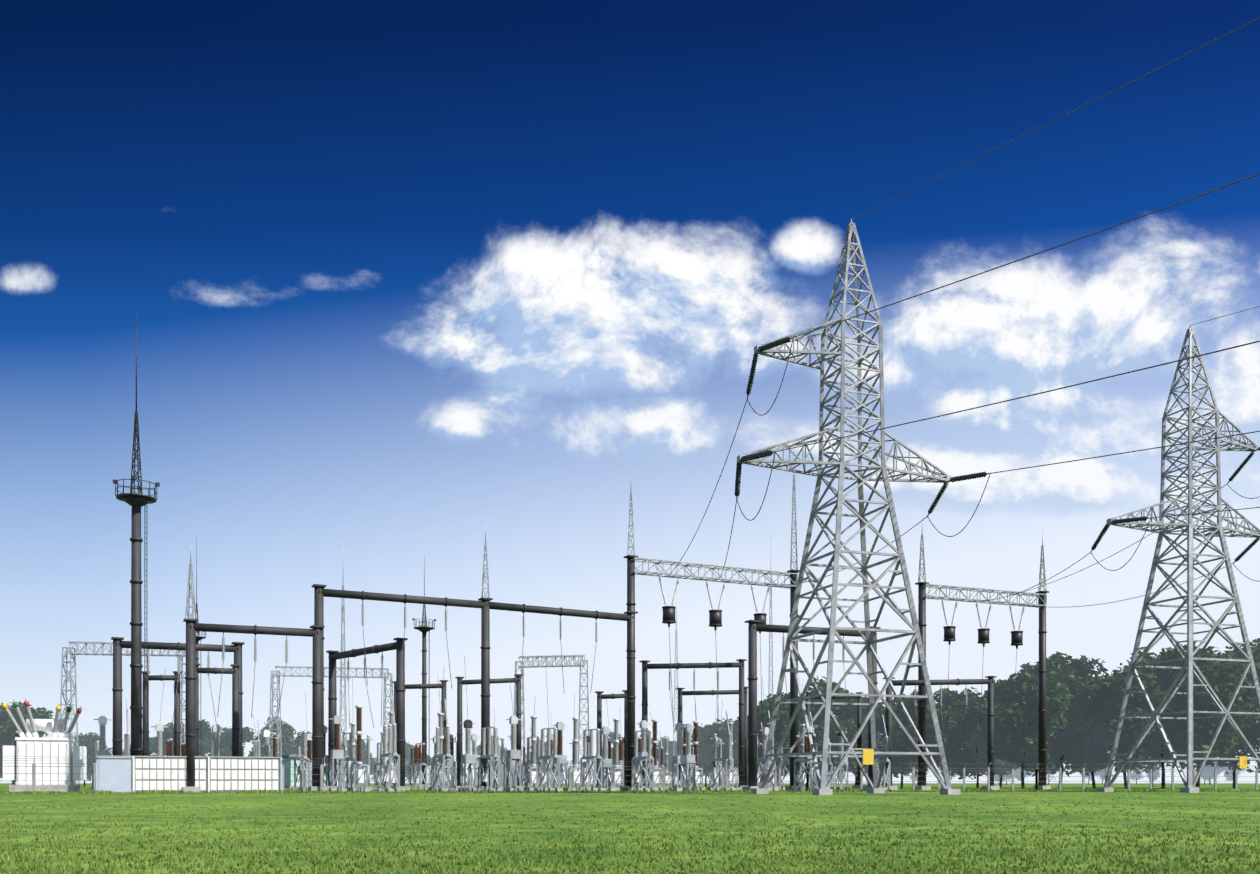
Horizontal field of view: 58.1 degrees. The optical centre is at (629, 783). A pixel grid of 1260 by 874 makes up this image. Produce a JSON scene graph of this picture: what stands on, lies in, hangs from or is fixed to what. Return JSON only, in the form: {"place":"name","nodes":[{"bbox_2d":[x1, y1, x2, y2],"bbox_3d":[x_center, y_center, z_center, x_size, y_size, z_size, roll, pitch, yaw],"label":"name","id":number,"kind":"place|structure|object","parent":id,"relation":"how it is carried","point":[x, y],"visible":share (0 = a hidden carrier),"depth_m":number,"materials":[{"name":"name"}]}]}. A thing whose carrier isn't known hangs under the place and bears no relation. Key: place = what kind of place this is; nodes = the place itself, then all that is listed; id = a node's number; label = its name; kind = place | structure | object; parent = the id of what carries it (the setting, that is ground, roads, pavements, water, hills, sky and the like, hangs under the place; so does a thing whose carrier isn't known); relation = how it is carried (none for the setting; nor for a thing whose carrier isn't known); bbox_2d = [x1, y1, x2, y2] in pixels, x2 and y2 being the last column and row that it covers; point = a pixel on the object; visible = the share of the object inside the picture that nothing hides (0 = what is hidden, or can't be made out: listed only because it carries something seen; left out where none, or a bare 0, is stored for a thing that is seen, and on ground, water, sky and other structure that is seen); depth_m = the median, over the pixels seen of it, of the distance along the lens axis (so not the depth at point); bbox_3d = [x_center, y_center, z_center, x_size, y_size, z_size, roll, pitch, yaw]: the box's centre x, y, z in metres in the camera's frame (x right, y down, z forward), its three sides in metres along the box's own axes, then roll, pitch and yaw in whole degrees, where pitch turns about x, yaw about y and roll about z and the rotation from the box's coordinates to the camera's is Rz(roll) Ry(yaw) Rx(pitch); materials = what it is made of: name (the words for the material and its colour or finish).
{"place":"outdoors","nodes":[
{"label":"outdoors","id":0,"kind":"place"},
{"bbox_2d":[279,755,356,787],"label":"control building","id":1,"kind":"structure","parent":0,"point":[288,781],"depth_m":161.89,"materials":[{"name":"green paint"}]},
{"bbox_2d":[370,757,386,784],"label":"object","id":2,"kind":"object","parent":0,"point":[378,769],"visible":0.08,"depth_m":574.54,"materials":[{"name":"grey metal"}]},
{"bbox_2d":[560,761,568,780],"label":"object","id":3,"kind":"object","parent":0,"point":[565,771],"visible":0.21,"depth_m":552.24,"materials":[{"name":"grey metal"}]},
{"bbox_2d":[590,759,604,780],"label":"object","id":4,"kind":"object","parent":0,"point":[591,760],"visible":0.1,"depth_m":568.53,"materials":[{"name":"grey metal"}]},
{"bbox_2d":[0,783,1259,873],"bbox_3d":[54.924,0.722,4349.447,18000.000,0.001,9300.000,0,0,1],"label":"ground","id":5,"kind":"structure","parent":0,"point":[536,800],"depth_m":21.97,"materials":[{"name":"green plant"}]},
{"bbox_2d":[0,740,12,777],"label":"tree","id":6,"kind":"object","parent":5,"relation":"on","point":[1,771],"visible":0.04,"depth_m":209.52,"materials":[{"name":"green plant"}]},
{"bbox_2d":[0,701,53,772],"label":"tree","id":7,"kind":"object","parent":5,"relation":"on","point":[7,730],"visible":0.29,"depth_m":199.50,"materials":[{"name":"green plant"}]},
{"bbox_2d":[1,698,86,791],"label":"transformer","id":8,"kind":"object","parent":5,"relation":"on","point":[59,749],"visible":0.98,"depth_m":99.46,"materials":[{"name":"white paint"}]},
{"bbox_2d":[0,756,96,791],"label":"fence","id":9,"kind":"object","parent":5,"relation":"on","point":[33,766],"visible":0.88,"depth_m":86.39,"materials":[{"name":"metal"}]},
{"bbox_2d":[73,732,112,786],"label":"tree","id":10,"kind":"object","parent":5,"relation":"on","point":[88,741],"visible":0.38,"depth_m":239.44,"materials":[{"name":"green plant"}]},
{"bbox_2d":[12,685,180,784],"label":"switchgear row","id":11,"kind":"object","parent":5,"relation":"on","point":[127,744],"visible":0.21,"depth_m":105.90,"materials":[{"name":"grey metal"}]},
{"bbox_2d":[60,641,185,784],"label":"gantry","id":12,"kind":"object","parent":5,"relation":"on","point":[86,643],"visible":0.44,"depth_m":131.13,"materials":[{"name":"metal"}]},
{"bbox_2d":[113,310,159,755],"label":"floodlight mast","id":13,"kind":"object","parent":5,"relation":"on","point":[136,501],"visible":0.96,"depth_m":95.03,"materials":[{"name":"metal"}]},
{"bbox_2d":[122,737,157,755],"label":"tree","id":14,"kind":"object","parent":5,"relation":"on","point":[152,743],"visible":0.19,"depth_m":247.78,"materials":[{"name":"green plant"}]},
{"bbox_2d":[94,667,223,762],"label":"insulators","id":15,"kind":"object","parent":5,"relation":"on","point":[160,727],"visible":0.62,"depth_m":100.10,"materials":[{"name":"grey ceramic"}]},
{"bbox_2d":[142,671,181,755],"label":"portal","id":16,"kind":"object","parent":5,"relation":"on","point":[176,679],"visible":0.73,"depth_m":106.35,"materials":[{"name":"black metal"}]},
{"bbox_2d":[111,637,244,756],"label":"portal","id":17,"kind":"object","parent":5,"relation":"on","point":[119,644],"visible":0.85,"depth_m":103.02,"materials":[{"name":"black metal"}]},
{"bbox_2d":[154,719,212,755],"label":"tree","id":18,"kind":"object","parent":5,"relation":"on","point":[204,742],"visible":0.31,"depth_m":230.56,"materials":[{"name":"green plant"}]},
{"bbox_2d":[96,756,281,791],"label":"panel enclosure","id":19,"kind":"object","parent":5,"relation":"on","point":[165,773],"visible":0.88,"depth_m":90.27,"materials":[{"name":"white paint"}]},
{"bbox_2d":[196,554,205,747],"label":"mast","id":20,"kind":"object","parent":5,"relation":"on","point":[198,638],"visible":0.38,"depth_m":210.78,"materials":[{"name":"metal"}]},
{"bbox_2d":[196,663,240,756],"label":"portal","id":21,"kind":"object","parent":5,"relation":"on","point":[234,670],"visible":0.62,"depth_m":100.96,"materials":[{"name":"black metal"}]},
{"bbox_2d":[206,727,254,755],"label":"tree","id":22,"kind":"object","parent":5,"relation":"on","point":[225,744],"visible":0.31,"depth_m":238.31,"materials":[{"name":"green plant"}]},
{"bbox_2d":[182,550,326,791],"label":"portal","id":23,"kind":"object","parent":5,"relation":"on","point":[193,626],"visible":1,"depth_m":91.59,"materials":[{"name":"black metal"}]},
{"bbox_2d":[243,717,296,756],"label":"tree","id":24,"kind":"object","parent":5,"relation":"on","point":[287,732],"visible":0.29,"depth_m":233.01,"materials":[{"name":"green plant"}]},
{"bbox_2d":[289,732,311,754],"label":"tree","id":25,"kind":"object","parent":5,"relation":"on","point":[294,742],"visible":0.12,"depth_m":250.46,"materials":[{"name":"green plant"}]},
{"bbox_2d":[268,666,392,785],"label":"gantry","id":26,"kind":"object","parent":5,"relation":"on","point":[273,674],"visible":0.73,"depth_m":171.23,"materials":[{"name":"metal"}]},
{"bbox_2d":[339,585,346,748],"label":"mast","id":27,"kind":"object","parent":5,"relation":"on","point":[342,634],"visible":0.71,"depth_m":190.38,"materials":[{"name":"metal"}]},
{"bbox_2d":[340,739,376,773],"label":"tree","id":28,"kind":"object","parent":5,"relation":"on","point":[364,754],"visible":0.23,"depth_m":299.23,"materials":[{"name":"grey metal"}]},
{"bbox_2d":[326,638,409,790],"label":"portal","id":29,"kind":"object","parent":5,"relation":"on","point":[398,645],"visible":0.94,"depth_m":104.52,"materials":[{"name":"black metal"}]},
{"bbox_2d":[387,742,431,785],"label":"tree","id":30,"kind":"object","parent":5,"relation":"on","point":[407,750],"visible":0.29,"depth_m":310.19,"materials":[{"name":"grey metal"}]},
{"bbox_2d":[392,680,447,786],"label":"portal","id":31,"kind":"object","parent":5,"relation":"on","point":[422,686],"visible":0.46,"depth_m":120.74,"materials":[{"name":"black metal"}]},
{"bbox_2d":[412,573,435,786],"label":"mast","id":32,"kind":"object","parent":5,"relation":"on","point":[423,629],"visible":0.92,"depth_m":174.95,"materials":[{"name":"metal"}]},
{"bbox_2d":[90,693,777,789],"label":"switchgear row","id":33,"kind":"object","parent":5,"relation":"on","point":[667,779],"visible":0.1,"depth_m":145.70,"materials":[{"name":"grey metal"}]},
{"bbox_2d":[311,522,637,790],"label":"portal","id":34,"kind":"object","parent":5,"relation":"on","point":[485,605],"visible":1,"depth_m":101.81,"materials":[{"name":"black metal"}]},
{"bbox_2d":[166,716,805,788],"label":"switchgear row","id":35,"kind":"object","parent":5,"relation":"on","point":[256,747],"visible":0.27,"depth_m":132.52,"materials":[{"name":"grey metal"}]},
{"bbox_2d":[453,674,523,789],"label":"portal","id":36,"kind":"object","parent":5,"relation":"on","point":[516,680],"visible":0.62,"depth_m":118.22,"materials":[{"name":"black metal"}]},
{"bbox_2d":[476,745,509,766],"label":"tree","id":37,"kind":"object","parent":5,"relation":"on","point":[478,749],"visible":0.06,"depth_m":320.08,"materials":[{"name":"green plant"}]},
{"bbox_2d":[210,676,805,789],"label":"switchgear row","id":38,"kind":"object","parent":5,"relation":"on","point":[267,733],"visible":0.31,"depth_m":127.88,"materials":[{"name":"grey metal"}]},
{"bbox_2d":[269,694,812,789],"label":"switchgear row","id":39,"kind":"object","parent":5,"relation":"on","point":[274,737],"visible":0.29,"depth_m":118.73,"materials":[{"name":"grey metal"}]},
{"bbox_2d":[523,741,560,785],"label":"tree","id":40,"kind":"object","parent":5,"relation":"on","point":[543,762],"visible":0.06,"depth_m":298.01,"materials":[{"name":"grey metal"}]},
{"bbox_2d":[512,655,589,786],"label":"gantry","id":41,"kind":"object","parent":5,"relation":"on","point":[522,662],"visible":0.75,"depth_m":150.83,"materials":[{"name":"metal"}]},
{"bbox_2d":[292,699,832,790],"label":"switchgear row","id":42,"kind":"object","parent":5,"relation":"on","point":[299,778],"visible":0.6,"depth_m":112.45,"materials":[{"name":"grey metal"}]},
{"bbox_2d":[329,680,805,791],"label":"switchgear row","id":43,"kind":"object","parent":5,"relation":"on","point":[338,753],"visible":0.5,"depth_m":111.02,"materials":[{"name":"grey metal"}]},
{"bbox_2d":[591,690,626,787],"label":"portal","id":44,"kind":"object","parent":5,"relation":"on","point":[600,696],"visible":0.62,"depth_m":122.06,"materials":[{"name":"black metal"}]},
{"bbox_2d":[348,656,882,791],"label":"switchgear row","id":45,"kind":"object","parent":5,"relation":"on","point":[357,776],"visible":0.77,"depth_m":102.99,"materials":[{"name":"grey metal"}]},
{"bbox_2d":[602,731,651,771],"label":"tree","id":46,"kind":"object","parent":5,"relation":"on","point":[611,734],"visible":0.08,"depth_m":289.36,"materials":[{"name":"green plant"}]},
{"bbox_2d":[377,660,892,791],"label":"switchgear row","id":47,"kind":"object","parent":5,"relation":"on","point":[679,758],"visible":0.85,"depth_m":98.14,"materials":[{"name":"grey metal"}]},
{"bbox_2d":[657,735,677,785],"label":"tree","id":48,"kind":"object","parent":5,"relation":"on","point":[670,750],"visible":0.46,"depth_m":296.71,"materials":[{"name":"grey metal"}]},
{"bbox_2d":[673,619,677,784],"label":"rod","id":49,"kind":"object","parent":5,"relation":"on","point":[675,688],"visible":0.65,"depth_m":199.46,"materials":[{"name":"metal"}]},
{"bbox_2d":[639,659,746,789],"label":"portal","id":50,"kind":"object","parent":5,"relation":"on","point":[709,665],"visible":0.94,"depth_m":120.93,"materials":[{"name":"black metal"}]},
{"bbox_2d":[690,724,718,786],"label":"tree","id":51,"kind":"object","parent":5,"relation":"on","point":[705,753],"visible":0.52,"depth_m":227.46,"materials":[{"name":"grey metal"}]},
{"bbox_2d":[674,686,747,787],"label":"portal","id":52,"kind":"object","parent":5,"relation":"on","point":[680,706],"visible":0.6,"depth_m":126.77,"materials":[{"name":"black metal"}]},
{"bbox_2d":[624,475,801,789],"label":"line gantry","id":53,"kind":"object","parent":5,"relation":"on","point":[715,619],"visible":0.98,"depth_m":112.50,"materials":[{"name":"metal"}]},
{"bbox_2d":[702,718,757,774],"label":"tree","id":54,"kind":"object","parent":5,"relation":"on","point":[722,728],"visible":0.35,"depth_m":206.43,"materials":[{"name":"green plant"}]},
{"bbox_2d":[768,585,772,696],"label":"rod","id":55,"kind":"object","parent":5,"relation":"on","point":[769,685],"visible":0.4,"depth_m":219.24,"materials":[{"name":"metal"}]},
{"bbox_2d":[282,758,1259,791],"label":"fence","id":56,"kind":"object","parent":5,"relation":"on","point":[988,781],"visible":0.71,"depth_m":113.27,"materials":[{"name":"metal"}]},
{"bbox_2d":[733,692,812,776],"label":"tree","id":57,"kind":"object","parent":5,"relation":"on","point":[782,719],"visible":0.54,"depth_m":146.42,"materials":[{"name":"green plant"}]},
{"bbox_2d":[742,620,882,790],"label":"portal","id":58,"kind":"object","parent":5,"relation":"on","point":[754,627],"visible":0.81,"depth_m":99.50,"materials":[{"name":"black metal"}]},
{"bbox_2d":[798,676,856,776],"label":"tree","id":59,"kind":"object","parent":5,"relation":"on","point":[849,726],"visible":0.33,"depth_m":155.11,"materials":[{"name":"green plant"}]},
{"bbox_2d":[804,692,865,788],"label":"portal","id":60,"kind":"object","parent":5,"relation":"on","point":[859,723],"visible":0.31,"depth_m":151.15,"materials":[{"name":"black metal"}]},
{"bbox_2d":[833,696,884,784],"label":"tree","id":61,"kind":"object","parent":5,"relation":"on","point":[864,711],"visible":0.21,"depth_m":162.39,"materials":[{"name":"green plant"}]},
{"bbox_2d":[877,690,952,788],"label":"tree","id":62,"kind":"object","parent":5,"relation":"on","point":[901,742],"visible":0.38,"depth_m":146.78,"materials":[{"name":"green plant"}]},
{"bbox_2d":[910,768,928,784],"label":"tree","id":63,"kind":"object","parent":5,"relation":"on","point":[916,777],"visible":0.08,"depth_m":523.61,"materials":[{"name":"grey plant"}]},
{"bbox_2d":[883,676,999,789],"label":"portal","id":64,"kind":"object","parent":5,"relation":"on","point":[989,681],"visible":0.88,"depth_m":123.73,"materials":[{"name":"black metal"}]},
{"bbox_2d":[940,770,956,779],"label":"tree","id":65,"kind":"object","parent":5,"relation":"on","point":[950,775],"depth_m":526.28,"materials":[{"name":"grey plant"}]},
{"bbox_2d":[915,687,985,779],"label":"tree","id":66,"kind":"object","parent":5,"relation":"on","point":[954,744],"visible":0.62,"depth_m":152.43,"materials":[{"name":"green plant"}]},
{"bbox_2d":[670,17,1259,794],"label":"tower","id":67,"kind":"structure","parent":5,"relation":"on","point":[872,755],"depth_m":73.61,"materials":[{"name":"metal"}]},
{"bbox_2d":[961,702,997,787],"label":"tree","id":68,"kind":"object","parent":5,"relation":"on","point":[978,746],"visible":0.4,"depth_m":168.40,"materials":[{"name":"green plant"}]},
{"bbox_2d":[915,529,1050,789],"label":"line gantry","id":69,"kind":"object","parent":5,"relation":"on","point":[983,637],"visible":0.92,"depth_m":126.94,"materials":[{"name":"metal"}]},
{"bbox_2d":[994,774,1004,782],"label":"tree","id":70,"kind":"object","parent":5,"relation":"on","point":[996,777],"visible":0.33,"depth_m":564.52,"materials":[{"name":"grey plant"}]},
{"bbox_2d":[982,694,1018,787],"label":"tree","id":71,"kind":"object","parent":5,"relation":"on","point":[999,762],"visible":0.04,"depth_m":186.91,"materials":[{"name":"green plant"}]},
{"bbox_2d":[998,771,1015,784],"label":"tree","id":72,"kind":"object","parent":5,"relation":"on","point":[1008,776],"visible":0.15,"depth_m":516.69,"materials":[{"name":"grey plant"}]},
{"bbox_2d":[1014,767,1032,780],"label":"tree","id":73,"kind":"object","parent":5,"relation":"on","point":[1018,774],"visible":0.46,"depth_m":556.58,"materials":[{"name":"grey plant"}]},
{"bbox_2d":[976,670,1075,788],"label":"tree","id":74,"kind":"object","parent":5,"relation":"on","point":[1016,739],"visible":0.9,"depth_m":147.07,"materials":[{"name":"green plant"}]},
{"bbox_2d":[1046,770,1057,784],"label":"tree","id":75,"kind":"object","parent":5,"relation":"on","point":[1049,774],"visible":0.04,"depth_m":551.47,"materials":[{"name":"grey plant"}]},
{"bbox_2d":[1020,651,1108,787],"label":"tree","id":76,"kind":"object","parent":5,"relation":"on","point":[1063,747],"visible":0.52,"depth_m":155.35,"materials":[{"name":"green plant"}]},
{"bbox_2d":[1085,770,1097,784],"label":"tree","id":77,"kind":"object","parent":5,"relation":"on","point":[1089,778],"visible":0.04,"depth_m":530.41,"materials":[{"name":"grey plant"}]},
{"bbox_2d":[1065,673,1120,787],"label":"tree","id":78,"kind":"object","parent":5,"relation":"on","point":[1096,741],"visible":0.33,"depth_m":164.12,"materials":[{"name":"green plant"}]},
{"bbox_2d":[1094,763,1113,783],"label":"tree","id":79,"kind":"object","parent":5,"relation":"on","point":[1100,774],"visible":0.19,"depth_m":544.78,"materials":[{"name":"grey plant"}]},
{"bbox_2d":[949,306,1259,792],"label":"tower","id":80,"kind":"structure","parent":5,"relation":"on","point":[1190,665],"depth_m":91.20,"materials":[{"name":"metal"}]},
{"bbox_2d":[1076,663,1178,788],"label":"tree","id":81,"kind":"object","parent":5,"relation":"on","point":[1103,699],"visible":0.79,"depth_m":147.30,"materials":[{"name":"green plant"}]},
{"bbox_2d":[1129,765,1145,784],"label":"tree","id":82,"kind":"object","parent":5,"relation":"on","point":[1134,774],"visible":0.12,"depth_m":570.38,"materials":[{"name":"grey plant"}]},
{"bbox_2d":[1122,650,1182,787],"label":"tree","id":83,"kind":"object","parent":5,"relation":"on","point":[1164,685],"visible":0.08,"depth_m":157.92,"materials":[{"name":"green plant"}]},
{"bbox_2d":[1146,763,1160,780],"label":"tree","id":84,"kind":"object","parent":5,"relation":"on","point":[1157,773],"visible":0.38,"depth_m":528.88,"materials":[{"name":"grey plant"}]},
{"bbox_2d":[1131,729,1179,785],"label":"tree","id":85,"kind":"object","parent":5,"relation":"on","point":[1147,768],"visible":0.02,"depth_m":197.94,"materials":[{"name":"green plant"}]},
{"bbox_2d":[1150,639,1259,788],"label":"tree","id":86,"kind":"object","parent":5,"relation":"on","point":[1223,681],"visible":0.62,"depth_m":146.13,"materials":[{"name":"green plant"}]},
{"bbox_2d":[1195,762,1214,784],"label":"tree","id":87,"kind":"object","parent":5,"relation":"on","point":[1206,774],"visible":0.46,"depth_m":521.02,"materials":[{"name":"grey plant"}]},
{"bbox_2d":[1202,762,1222,784],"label":"tree","id":88,"kind":"object","parent":5,"relation":"on","point":[1218,770],"visible":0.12,"depth_m":542.49,"materials":[{"name":"grey plant"}]},
{"bbox_2d":[1205,650,1249,787],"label":"tree","id":89,"kind":"object","parent":5,"relation":"on","point":[1229,765],"visible":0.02,"depth_m":162.64,"materials":[{"name":"green plant"}]},
{"bbox_2d":[1220,762,1244,780],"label":"tree","id":90,"kind":"object","parent":5,"relation":"on","point":[1229,776],"visible":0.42,"depth_m":586.67,"materials":[{"name":"grey plant"}]},
{"bbox_2d":[1223,638,1259,772],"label":"tree","id":91,"kind":"object","parent":5,"relation":"on","point":[1252,735],"visible":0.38,"depth_m":154.17,"materials":[{"name":"green plant"}]},
{"bbox_2d":[0,788,1259,794],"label":"fence","id":92,"kind":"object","parent":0,"point":[102,791],"depth_m":86.32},
{"bbox_2d":[0,0,1259,782],"label":"sky","id":93,"kind":"structure","parent":0,"point":[402,279],"materials":[{"name":"blue"}]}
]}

